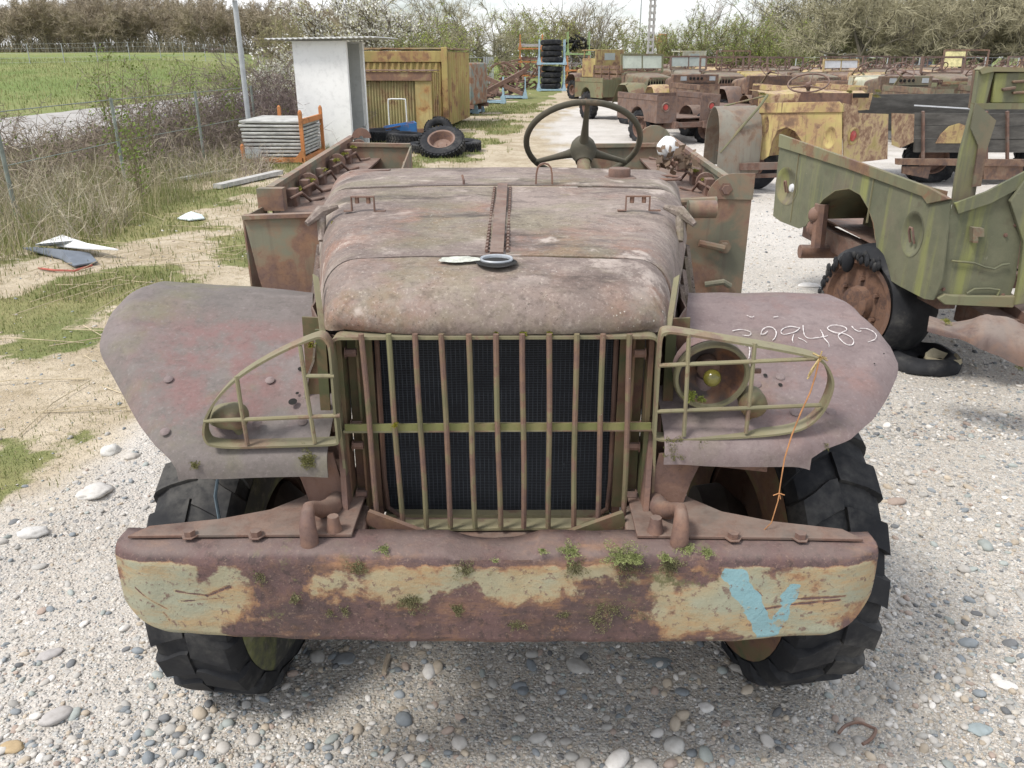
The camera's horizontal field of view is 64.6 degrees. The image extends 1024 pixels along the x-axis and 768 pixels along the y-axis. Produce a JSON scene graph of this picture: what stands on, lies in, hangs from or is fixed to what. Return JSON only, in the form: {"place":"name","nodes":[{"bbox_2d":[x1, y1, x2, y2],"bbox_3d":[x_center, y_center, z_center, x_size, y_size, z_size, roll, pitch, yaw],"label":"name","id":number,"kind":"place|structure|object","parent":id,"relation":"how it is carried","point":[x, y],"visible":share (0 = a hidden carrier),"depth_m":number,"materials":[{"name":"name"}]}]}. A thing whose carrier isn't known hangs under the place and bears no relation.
{"place":"outdoors","nodes":[
{"label":"outdoors","id":0,"kind":"place"},
{"bbox_2d":[0,89,271,151],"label":"road","id":1,"kind":"structure","parent":0,"point":[72,115],"depth_m":22.80,"materials":[{"name":"asphalt"}]},
{"bbox_2d":[0,0,978,57],"label":"sky","id":2,"kind":"structure","parent":0,"point":[667,13],"materials":[{"name":"white"}]},
{"bbox_2d":[0,52,1023,767],"bbox_3d":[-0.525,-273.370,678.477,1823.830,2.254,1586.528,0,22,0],"label":"ground","id":3,"kind":"structure","parent":0,"point":[556,132],"depth_m":2.91,"materials":[{"name":"gravel"}]},
{"bbox_2d":[0,0,55,52],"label":"bare tree","id":4,"kind":"object","parent":3,"relation":"on","point":[28,17],"visible":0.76,"depth_m":85.81,"materials":[{"name":"brown plant"}]},
{"bbox_2d":[16,526,48,538],"bbox_3d":[-1.848,0.572,3.118,0.124,0.037,0.072,-4,22,-11],"label":"stone","id":5,"kind":"object","parent":3,"relation":"on","point":[32,532],"visible":1,"depth_m":3.10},
{"bbox_2d":[2,0,73,52],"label":"bare tree","id":6,"kind":"object","parent":3,"relation":"on","point":[45,25],"visible":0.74,"depth_m":86.71,"materials":[{"name":"brown plant"}]},
{"bbox_2d":[38,705,72,726],"bbox_3d":[-1.299,0.949,2.307,0.093,0.034,0.061,-18,28,-37],"label":"stone","id":7,"kind":"object","parent":3,"relation":"on","point":[55,716],"visible":1,"depth_m":2.29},
{"bbox_2d":[23,247,97,266],"bbox_3d":[-4.158,-1.225,7.546,0.996,0.078,0.351,16,27,34],"label":"sheet debris","id":8,"kind":"object","parent":3,"relation":"on","point":[77,258],"visible":0.97,"depth_m":7.44,"materials":[{"name":"metal"}]},
{"bbox_2d":[27,0,115,52],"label":"bare tree","id":9,"kind":"object","parent":3,"relation":"on","point":[64,12],"visible":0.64,"depth_m":85.49,"materials":[{"name":"brown plant"}]},
{"bbox_2d":[35,235,117,249],"bbox_3d":[-4.220,-1.315,7.695,1.132,0.072,0.404,17,27,35],"label":"sheet debris","id":10,"kind":"object","parent":3,"relation":"on","point":[74,243],"visible":0.91,"depth_m":7.70,"materials":[{"name":"white paint"}]},
{"bbox_2d":[0,93,172,196],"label":"bramble thicket","id":11,"kind":"object","parent":3,"relation":"on","point":[39,137],"visible":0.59,"depth_m":12.90,"materials":[{"name":"brown plant"}]},
{"bbox_2d":[48,0,131,51],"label":"bare tree","id":12,"kind":"object","parent":3,"relation":"on","point":[109,27],"visible":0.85,"depth_m":85.54,"materials":[{"name":"brown plant"}]},
{"bbox_2d":[74,482,113,499],"bbox_3d":[-1.757,0.449,3.414,0.129,0.040,0.140,5,22,12],"label":"stone","id":13,"kind":"object","parent":3,"relation":"on","point":[97,490],"visible":1,"depth_m":3.38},
{"bbox_2d":[70,0,150,51],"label":"bare tree","id":14,"kind":"object","parent":3,"relation":"on","point":[114,10],"visible":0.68,"depth_m":86.83,"materials":[{"name":"brown plant"}]},
{"bbox_2d":[77,44,143,177],"bbox_3d":[-5.799,-3.921,11.879,0.914,1.985,0.508,7,23,17],"label":"sapling","id":15,"kind":"object","parent":3,"relation":"on","point":[114,146],"visible":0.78,"depth_m":11.78,"materials":[{"name":"green plant"}]},
{"bbox_2d":[79,57,164,178],"bbox_3d":[-5.804,-3.982,12.278,1.018,1.808,0.811,0,22,0],"label":"sapling","id":16,"kind":"object","parent":3,"relation":"on","point":[153,105],"visible":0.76,"depth_m":12.21,"materials":[{"name":"green plant"}]},
{"bbox_2d":[0,86,254,222],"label":"wire fence","id":17,"kind":"object","parent":3,"relation":"on","point":[5,165],"visible":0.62,"depth_m":11.35,"materials":[{"name":"metal"}]},
{"bbox_2d":[0,197,256,435],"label":"straw litter","id":18,"kind":"object","parent":3,"relation":"on","point":[164,263],"visible":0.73,"depth_m":6.77,"materials":[{"name":"plant"}]},
{"bbox_2d":[105,107,152,201],"bbox_3d":[-4.802,-2.863,10.262,0.524,1.214,0.848,-13,25,-28],"label":"sapling","id":19,"kind":"object","parent":3,"relation":"on","point":[134,159],"visible":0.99,"depth_m":10.18,"materials":[{"name":"green plant"}]},
{"bbox_2d":[96,0,165,52],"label":"bare tree","id":20,"kind":"object","parent":3,"relation":"on","point":[136,13],"visible":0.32,"depth_m":88.52,"materials":[{"name":"brown plant"}]},
{"bbox_2d":[3,42,268,65],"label":"wire fence","id":21,"kind":"object","parent":3,"relation":"on","point":[134,54],"visible":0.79,"depth_m":61.70,"materials":[{"name":"metal"}]},
{"bbox_2d":[116,0,205,52],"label":"bare tree","id":22,"kind":"object","parent":3,"relation":"on","point":[151,21],"visible":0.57,"depth_m":89.15,"materials":[{"name":"brown plant"}]},
{"bbox_2d":[61,55,276,159],"bbox_3d":[-6.700,-5.266,16.208,4.496,2.541,5.104,0,22,0],"label":"bramble thicket","id":23,"kind":"object","parent":3,"relation":"on","point":[171,119],"visible":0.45,"depth_m":15.57,"materials":[{"name":"brown plant"}]},
{"bbox_2d":[145,0,207,52],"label":"bare tree","id":24,"kind":"object","parent":3,"relation":"on","point":[173,22],"visible":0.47,"depth_m":86.27,"materials":[{"name":"brown plant"}]},
{"bbox_2d":[0,100,354,258],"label":"dry weeds","id":25,"kind":"object","parent":3,"relation":"on","point":[257,163],"visible":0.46,"depth_m":10.43,"materials":[{"name":"beige plant"}]},
{"bbox_2d":[152,53,221,154],"bbox_3d":[-5.623,-4.887,14.406,1.037,1.861,0.846,-3,22,-7],"label":"sapling","id":26,"kind":"object","parent":3,"relation":"on","point":[191,102],"visible":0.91,"depth_m":14.33,"materials":[{"name":"green plant"}]},
{"bbox_2d":[160,0,232,51],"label":"bare tree","id":27,"kind":"object","parent":3,"relation":"on","point":[188,22],"visible":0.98,"depth_m":85.50,"materials":[{"name":"brown plant"}]},
{"bbox_2d":[0,0,414,57],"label":"woodland","id":28,"kind":"object","parent":3,"relation":"on","point":[53,48],"visible":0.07,"depth_m":90.68,"materials":[{"name":"brown plant"}]},
{"bbox_2d":[185,0,260,52],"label":"bare tree","id":29,"kind":"object","parent":3,"relation":"on","point":[220,32],"visible":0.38,"depth_m":88.51,"materials":[{"name":"brown plant"}]},
{"bbox_2d":[212,70,242,137],"bbox_3d":[-5.570,-5.457,16.136,0.594,1.654,0.872,-10,24,-24],"label":"sapling","id":30,"kind":"object","parent":3,"relation":"on","point":[231,102],"visible":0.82,"depth_m":16.07,"materials":[{"name":"green plant"}]},
{"bbox_2d":[232,0,250,118],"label":"lamp post","id":31,"kind":"object","parent":3,"relation":"on","point":[241,56],"visible":0.67,"depth_m":15.37,"materials":[{"name":"metal"}]},
{"bbox_2d":[213,170,282,188],"bbox_3d":[-3.919,-3.067,12.111,0.140,0.085,1.447,8,23,20],"label":"plank","id":32,"kind":"object","parent":3,"relation":"on","point":[243,180],"visible":1,"depth_m":12.00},
{"bbox_2d":[231,0,290,53],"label":"bare tree","id":33,"kind":"object","parent":3,"relation":"on","point":[244,29],"visible":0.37,"depth_m":87.13,"materials":[{"name":"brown plant"}]},
{"bbox_2d":[150,16,380,145],"bbox_3d":[-5.647,-6.393,18.396,5.179,3.521,6.470,0,22,0],"label":"bramble thicket","id":34,"kind":"object","parent":3,"relation":"on","point":[262,100],"visible":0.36,"depth_m":17.52,"materials":[{"name":"brown plant"}]},
{"bbox_2d":[239,42,296,109],"bbox_3d":[-6.652,-9.128,24.602,3.183,2.351,2.629,8,23,18],"label":"blossom shrub","id":35,"kind":"object","parent":3,"relation":"on","point":[278,63],"visible":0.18,"depth_m":24.38,"materials":[{"name":"white plant"}]},
{"bbox_2d":[0,57,551,515],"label":"grass","id":36,"kind":"structure","parent":3,"relation":"on","point":[160,193],"depth_m":9.94,"materials":[{"name":"green plant"}]},
{"bbox_2d":[239,0,315,56],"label":"bare tree","id":37,"kind":"object","parent":3,"relation":"on","point":[263,19],"visible":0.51,"depth_m":85.07,"materials":[{"name":"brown plant"}]},
{"bbox_2d":[240,105,324,163],"bbox_3d":[-4.180,-4.582,14.804,1.148,0.900,1.583,0,22,0],"label":"steel stillage","id":38,"kind":"object","parent":3,"relation":"on","point":[301,157],"visible":0.73,"depth_m":14.24,"materials":[{"name":"orange paint"}]},
{"bbox_2d":[261,146,319,156],"bbox_3d":[-4.206,-4.305,14.967,0.999,0.046,1.423,0,22,1],"label":"slab","id":39,"kind":"object","parent":38,"relation":"on","point":[292,154],"depth_m":14.32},
{"bbox_2d":[261,143,319,152],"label":"slab","id":40,"kind":"object","parent":39,"relation":"on","point":[294,150],"depth_m":14.29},
{"bbox_2d":[245,139,320,149],"bbox_3d":[-4.196,-4.418,14.921,1.026,0.049,1.422,0,22,1],"label":"slab","id":41,"kind":"object","parent":40,"relation":"on","point":[286,147],"depth_m":14.28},
{"bbox_2d":[244,136,320,145],"bbox_3d":[-4.190,-4.474,14.899,1.037,0.046,1.419,0,22,1],"label":"slab","id":42,"kind":"object","parent":41,"relation":"on","point":[287,143],"depth_m":14.25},
{"bbox_2d":[243,133,318,141],"bbox_3d":[-4.212,-4.532,14.875,1.053,0.048,1.422,0,22,-1],"label":"slab","id":43,"kind":"object","parent":42,"relation":"on","point":[279,139],"depth_m":14.22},
{"bbox_2d":[242,129,319,138],"bbox_3d":[-4.203,-4.592,14.852,1.063,0.050,1.422,1,22,1],"label":"slab","id":44,"kind":"object","parent":43,"relation":"on","point":[284,136],"depth_m":14.20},
{"bbox_2d":[241,126,319,134],"bbox_3d":[-4.200,-4.647,14.829,1.074,0.050,1.421,0,22,0],"label":"slab","id":45,"kind":"object","parent":44,"relation":"on","point":[276,132],"depth_m":14.18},
{"bbox_2d":[240,123,320,130],"bbox_3d":[-4.199,-4.707,14.806,1.084,0.049,1.424,0,22,1],"label":"slab","id":46,"kind":"object","parent":45,"relation":"on","point":[276,129],"depth_m":14.15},
{"bbox_2d":[238,120,318,127],"bbox_3d":[-4.230,-4.763,14.782,1.098,0.049,1.422,1,22,0],"label":"slab","id":47,"kind":"object","parent":46,"relation":"on","point":[270,125],"depth_m":14.13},
{"bbox_2d":[239,115,308,123],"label":"slab","id":48,"kind":"object","parent":47,"relation":"on","point":[270,119],"depth_m":14.35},
{"bbox_2d":[244,16,346,84],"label":"leafy bush","id":49,"kind":"object","parent":3,"relation":"on","point":[292,34],"visible":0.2,"depth_m":46.83,"materials":[{"name":"green plant"}]},
{"bbox_2d":[260,1,376,52],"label":"bare tree","id":50,"kind":"object","parent":3,"relation":"on","point":[337,21],"visible":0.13,"depth_m":64.21,"materials":[{"name":"brown plant"}]},
{"bbox_2d":[238,0,414,85],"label":"blossom shrub","id":51,"kind":"object","parent":3,"relation":"on","point":[357,24],"visible":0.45,"depth_m":29.50,"materials":[{"name":"white plant"}]},
{"bbox_2d":[265,36,397,147],"bbox_3d":[-3.630,-6.055,16.852,2.255,2.136,1.580,3,22,8],"label":"kiosk","id":52,"kind":"object","parent":3,"relation":"on","point":[330,77],"visible":0.86,"depth_m":16.37,"materials":[{"name":"paint"}]},
{"bbox_2d":[327,0,447,50],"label":"blossom shrub","id":53,"kind":"object","parent":3,"relation":"on","point":[395,22],"visible":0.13,"depth_m":35.66,"materials":[{"name":"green plant"}]},
{"bbox_2d":[365,70,440,132],"bbox_3d":[-2.878,-6.994,20.045,2.110,1.463,0.920,3,22,6],"label":"yellow shelter","id":54,"kind":"object","parent":3,"relation":"on","point":[419,92],"visible":0.58,"depth_m":19.67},
{"bbox_2d":[386,131,421,142],"bbox_3d":[-2.244,-5.184,17.150,0.842,0.273,0.842,3,22,-1],"label":"tyre","id":55,"kind":"object","parent":3,"relation":"on","point":[400,136],"visible":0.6,"depth_m":16.82,"materials":[{"name":"rubber"}]},
{"bbox_2d":[364,47,469,123],"bbox_3d":[-2.666,-8.163,22.223,2.560,1.960,3.261,3,22,6],"label":"yellow container","id":56,"kind":"object","parent":3,"relation":"on","point":[452,68],"visible":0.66,"depth_m":20.64,"materials":[{"name":"metal"}]},
{"bbox_2d":[375,0,473,62],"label":"leafy bush","id":57,"kind":"object","parent":3,"relation":"on","point":[395,43],"visible":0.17,"depth_m":33.61,"materials":[{"name":"green plant"}]},
{"bbox_2d":[418,125,465,157],"bbox_3d":[-1.326,-4.548,15.343,0.881,0.252,0.881,-4,55,1],"label":"spare wheel","id":58,"kind":"object","parent":3,"relation":"on","point":[447,141],"visible":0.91,"depth_m":15.26,"materials":[{"name":"rubber"}]},
{"bbox_2d":[378,11,505,85],"bbox_3d":[-3.063,-13.389,33.693,4.946,3.863,5.728,15,26,33],"label":"leafy bush","id":59,"kind":"object","parent":3,"relation":"on","point":[428,42],"visible":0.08,"depth_m":33.60,"materials":[{"name":"green plant"}]},
{"bbox_2d":[411,0,510,61],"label":"bare tree","id":60,"kind":"object","parent":3,"relation":"on","point":[455,32],"visible":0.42,"depth_m":52.69,"materials":[{"name":"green plant"}]},
{"bbox_2d":[469,63,488,112],"bbox_3d":[-1.505,-9.590,26.313,1.052,1.575,1.870,5,23,13],"label":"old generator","id":61,"kind":"object","parent":3,"relation":"on","point":[478,82],"visible":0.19,"depth_m":26.02,"materials":[{"name":"metal"}]},
{"bbox_2d":[449,0,542,76],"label":"bare tree","id":62,"kind":"object","parent":3,"relation":"on","point":[506,55],"visible":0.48,"depth_m":56.89,"materials":[{"name":"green plant"}]},
{"bbox_2d":[100,99,897,693],"bbox_3d":[-0.020,-0.324,3.307,2.007,1.616,3.645,0,22,0],"label":"cargo truck","id":63,"kind":"object","parent":3,"relation":"on","point":[482,371],"visible":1,"depth_m":1.81,"materials":[{"name":"metal"}]},
{"bbox_2d":[652,141,705,174],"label":"dead leaves","id":64,"kind":"object","parent":63,"relation":"on","point":[684,162],"visible":0.98,"depth_m":3.71,"materials":[{"name":"brown plant"}]},
{"bbox_2d":[764,360,819,529],"bbox_3d":[0.582,0.128,1.682,0.112,0.368,0.018,-19,29,-39],"label":"cord","id":65,"kind":"object","parent":63,"relation":"hanging from","point":[779,493],"visible":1,"depth_m":1.68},
{"bbox_2d":[498,56,542,88],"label":"bush","id":66,"kind":"object","parent":3,"relation":"on","point":[527,67],"visible":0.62,"depth_m":46.04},
{"bbox_2d":[467,1,579,77],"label":"leafy bush","id":67,"kind":"object","parent":3,"relation":"on","point":[534,39],"visible":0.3,"depth_m":65.73,"materials":[{"name":"green plant"}]},
{"bbox_2d":[497,3,615,72],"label":"leafy bush","id":68,"kind":"object","parent":3,"relation":"on","point":[553,30],"visible":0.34,"depth_m":76.50,"materials":[{"name":"green plant"}]},
{"bbox_2d":[566,658,590,673],"bbox_3d":[0.205,0.872,2.505,0.076,0.028,0.058,-2,22,-5],"label":"stone","id":69,"kind":"object","parent":3,"relation":"on","point":[576,665],"visible":1,"depth_m":2.49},
{"bbox_2d":[557,0,631,56],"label":"bare tree","id":70,"kind":"object","parent":3,"relation":"on","point":[600,20],"visible":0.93,"depth_m":75.46,"materials":[{"name":"green plant"}]},
{"bbox_2d":[548,10,641,68],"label":"leafy bush","id":71,"kind":"object","parent":3,"relation":"on","point":[611,36],"visible":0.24,"depth_m":79.82,"materials":[{"name":"green plant"}]},
{"bbox_2d":[565,50,653,98],"bbox_3d":[4.095,-13.493,35.339,1.960,2.021,4.215,-12,25,-28],"label":"truck wreck","id":72,"kind":"object","parent":3,"relation":"on","point":[605,64],"visible":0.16,"depth_m":34.92,"materials":[{"name":"metal"}]},
{"bbox_2d":[575,54,668,123],"bbox_3d":[3.495,-8.678,23.697,1.960,1.821,3.850,-9,24,-22],"label":"truck wreck","id":73,"kind":"object","parent":3,"relation":"on","point":[636,81],"visible":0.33,"depth_m":23.09,"materials":[{"name":"metal"}]},
{"bbox_2d":[597,18,660,69],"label":"leafy bush","id":74,"kind":"object","parent":3,"relation":"on","point":[635,45],"visible":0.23,"depth_m":71.49,"materials":[{"name":"green plant"}]},
{"bbox_2d":[646,0,656,53],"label":"lattice tower","id":75,"kind":"structure","parent":3,"relation":"on","point":[653,19],"depth_m":47.48,"materials":[{"name":"metal"}]},
{"bbox_2d":[617,90,720,142],"bbox_3d":[3.386,-6.080,18.365,1.752,1.036,2.938,-9,24,-20],"label":"tub wreck","id":76,"kind":"object","parent":3,"relation":"on","point":[669,110],"visible":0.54,"depth_m":17.55,"materials":[{"name":"metal"}]},
{"bbox_2d":[635,1,714,63],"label":"leafy bush","id":77,"kind":"object","parent":3,"relation":"on","point":[686,35],"visible":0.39,"depth_m":65.36,"materials":[{"name":"green plant"}]},
{"bbox_2d":[664,736,685,754],"bbox_3d":[0.444,0.988,2.214,0.056,0.038,0.056,10,24,24],"label":"stone","id":78,"kind":"object","parent":3,"relation":"on","point":[675,745],"visible":1,"depth_m":2.20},
{"bbox_2d":[666,56,706,75],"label":"truck wreck","id":79,"kind":"object","parent":3,"relation":"on","point":[690,61],"visible":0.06,"depth_m":28.32,"materials":[{"name":"metal"}]},
{"bbox_2d":[677,0,734,47],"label":"bare tree","id":80,"kind":"object","parent":3,"relation":"on","point":[718,13],"visible":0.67,"depth_m":71.82,"materials":[{"name":"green plant"}]},
{"bbox_2d":[669,56,743,83],"bbox_3d":[6.315,-9.315,25.384,1.960,1.761,3.850,-3,22,-7],"label":"truck wreck","id":81,"kind":"object","parent":3,"relation":"on","point":[727,76],"visible":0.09,"depth_m":24.55,"materials":[{"name":"metal"}]},
{"bbox_2d":[645,74,772,135],"bbox_3d":[4.746,-7.045,20.316,1.960,1.336,3.850,-5,22,-11],"label":"truck wreck","id":82,"kind":"object","parent":3,"relation":"on","point":[705,83],"visible":0.26,"depth_m":20.11,"materials":[{"name":"metal"}]},
{"bbox_2d":[657,0,763,63],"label":"leafy bush","id":83,"kind":"object","parent":3,"relation":"on","point":[720,42],"visible":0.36,"depth_m":63.57,"materials":[{"name":"green plant"}]},
{"bbox_2d":[694,0,786,67],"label":"leafy bush","id":84,"kind":"object","parent":3,"relation":"on","point":[752,34],"visible":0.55,"depth_m":61.77,"materials":[{"name":"green plant"}]},
{"bbox_2d":[731,10,824,67],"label":"leafy bush","id":85,"kind":"object","parent":3,"relation":"on","point":[756,52],"visible":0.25,"depth_m":60.98,"materials":[{"name":"green plant"}]},
{"bbox_2d":[730,0,855,65],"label":"blossom tree","id":86,"kind":"object","parent":3,"relation":"on","point":[784,7],"visible":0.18,"depth_m":66.51,"materials":[{"name":"white plant"}]},
{"bbox_2d":[720,63,867,137],"bbox_3d":[6.365,-6.789,19.328,1.885,1.615,3.850,-8,23,-18],"label":"truck wreck","id":87,"kind":"object","parent":3,"relation":"on","point":[739,89],"visible":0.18,"depth_m":19.45,"materials":[{"name":"metal"}]},
{"bbox_2d":[761,3,850,66],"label":"leafy bush","id":88,"kind":"object","parent":3,"relation":"on","point":[770,49],"visible":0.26,"depth_m":58.56,"materials":[{"name":"green plant"}]},
{"bbox_2d":[703,73,913,188],"bbox_3d":[4.156,-3.527,11.352,2.814,1.539,2.493,0,22,0],"label":"cargo truck","id":89,"kind":"object","parent":3,"relation":"on","point":[741,139],"visible":0.95,"depth_m":10.87,"materials":[{"name":"metal"}]},
{"bbox_2d":[787,61,840,81],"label":"truck wreck","id":90,"kind":"object","parent":3,"relation":"on","point":[808,78],"visible":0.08,"depth_m":22.45,"materials":[{"name":"metal"}]},
{"bbox_2d":[756,0,890,64],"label":"bare tree","id":91,"kind":"object","parent":3,"relation":"on","point":[804,21],"visible":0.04,"depth_m":66.06,"materials":[{"name":"green plant"}]},
{"bbox_2d":[758,0,899,64],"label":"bare tree","id":92,"kind":"object","parent":3,"relation":"on","point":[819,31],"visible":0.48,"depth_m":53.71,"materials":[{"name":"green plant"}]},
{"bbox_2d":[791,63,884,85],"bbox_3d":[8.384,-7.181,20.310,1.960,1.615,3.850,-13,25,-29],"label":"truck wreck","id":93,"kind":"object","parent":3,"relation":"on","point":[863,78],"visible":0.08,"depth_m":19.92,"materials":[{"name":"metal"}]},
{"bbox_2d":[822,59,859,79],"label":"truck wreck","id":94,"kind":"object","parent":3,"relation":"on","point":[838,64],"visible":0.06,"depth_m":25.10,"materials":[{"name":"metal"}]},
{"bbox_2d":[766,0,942,66],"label":"bare tree","id":95,"kind":"object","parent":3,"relation":"on","point":[900,9],"visible":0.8,"depth_m":51.41,"materials":[{"name":"brown plant"}]},
{"bbox_2d":[773,66,1023,370],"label":"cargo truck","id":96,"kind":"object","parent":3,"relation":"on","point":[924,253],"visible":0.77,"depth_m":4.55,"materials":[{"name":"metal"}]},
{"bbox_2d":[864,62,970,146],"bbox_3d":[8.832,-6.180,17.753,1.810,1.615,3.850,-3,22,-7],"label":"truck wreck","id":97,"kind":"object","parent":3,"relation":"on","point":[901,84],"visible":0.12,"depth_m":17.61,"materials":[{"name":"metal"}]},
{"bbox_2d":[830,0,1023,66],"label":"bare tree","id":98,"kind":"object","parent":3,"relation":"on","point":[944,33],"visible":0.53,"depth_m":50.38,"materials":[{"name":"brown plant"}]},
{"bbox_2d":[892,342,962,376],"bbox_3d":[2.509,-0.175,4.967,0.448,0.094,0.502,0,22,0],"label":"flat tyre","id":99,"kind":"object","parent":3,"relation":"on","point":[931,359],"visible":0.85,"depth_m":4.83,"materials":[{"name":"rubber"}]},
{"bbox_2d":[860,0,1011,66],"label":"bare tree","id":100,"kind":"object","parent":3,"relation":"on","point":[985,47],"visible":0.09,"depth_m":53.02,"materials":[{"name":"brown plant"}]},
{"bbox_2d":[858,94,1023,181],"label":"plank trailer","id":101,"kind":"object","parent":3,"relation":"on","point":[930,152],"visible":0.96,"depth_m":11.75,"materials":[{"name":"wood"}]},
{"bbox_2d":[919,56,968,80],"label":"truck wreck","id":102,"kind":"object","parent":3,"relation":"on","point":[949,76],"visible":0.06,"depth_m":22.22,"materials":[{"name":"metal"}]},
{"bbox_2d":[871,0,1023,67],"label":"bare tree","id":103,"kind":"object","parent":3,"relation":"on","point":[986,5],"visible":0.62,"depth_m":49.62,"materials":[{"name":"brown plant"}]},
{"bbox_2d":[941,49,989,75],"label":"truck wreck","id":104,"kind":"object","parent":3,"relation":"on","point":[954,62],"visible":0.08,"depth_m":26.50,"materials":[{"name":"metal"}]},
{"bbox_2d":[931,0,1023,66],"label":"bare tree","id":105,"kind":"object","parent":3,"relation":"on","point":[997,38],"visible":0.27,"depth_m":52.55,"materials":[{"name":"brown plant"}]},
{"bbox_2d":[967,722,992,736],"bbox_3d":[1.310,0.967,2.266,0.077,0.017,0.050,-7,23,-16],"label":"stone","id":106,"kind":"object","parent":3,"relation":"on","point":[978,729],"visible":1,"depth_m":2.26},
{"bbox_2d":[937,0,1023,64],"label":"bare tree","id":107,"kind":"object","parent":3,"relation":"on","point":[1019,28],"visible":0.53,"depth_m":49.21,"materials":[{"name":"brown plant"}]},
{"bbox_2d":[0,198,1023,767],"bbox_3d":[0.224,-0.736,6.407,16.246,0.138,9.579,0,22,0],"label":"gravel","id":108,"kind":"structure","parent":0,"point":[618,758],"depth_m":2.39,"materials":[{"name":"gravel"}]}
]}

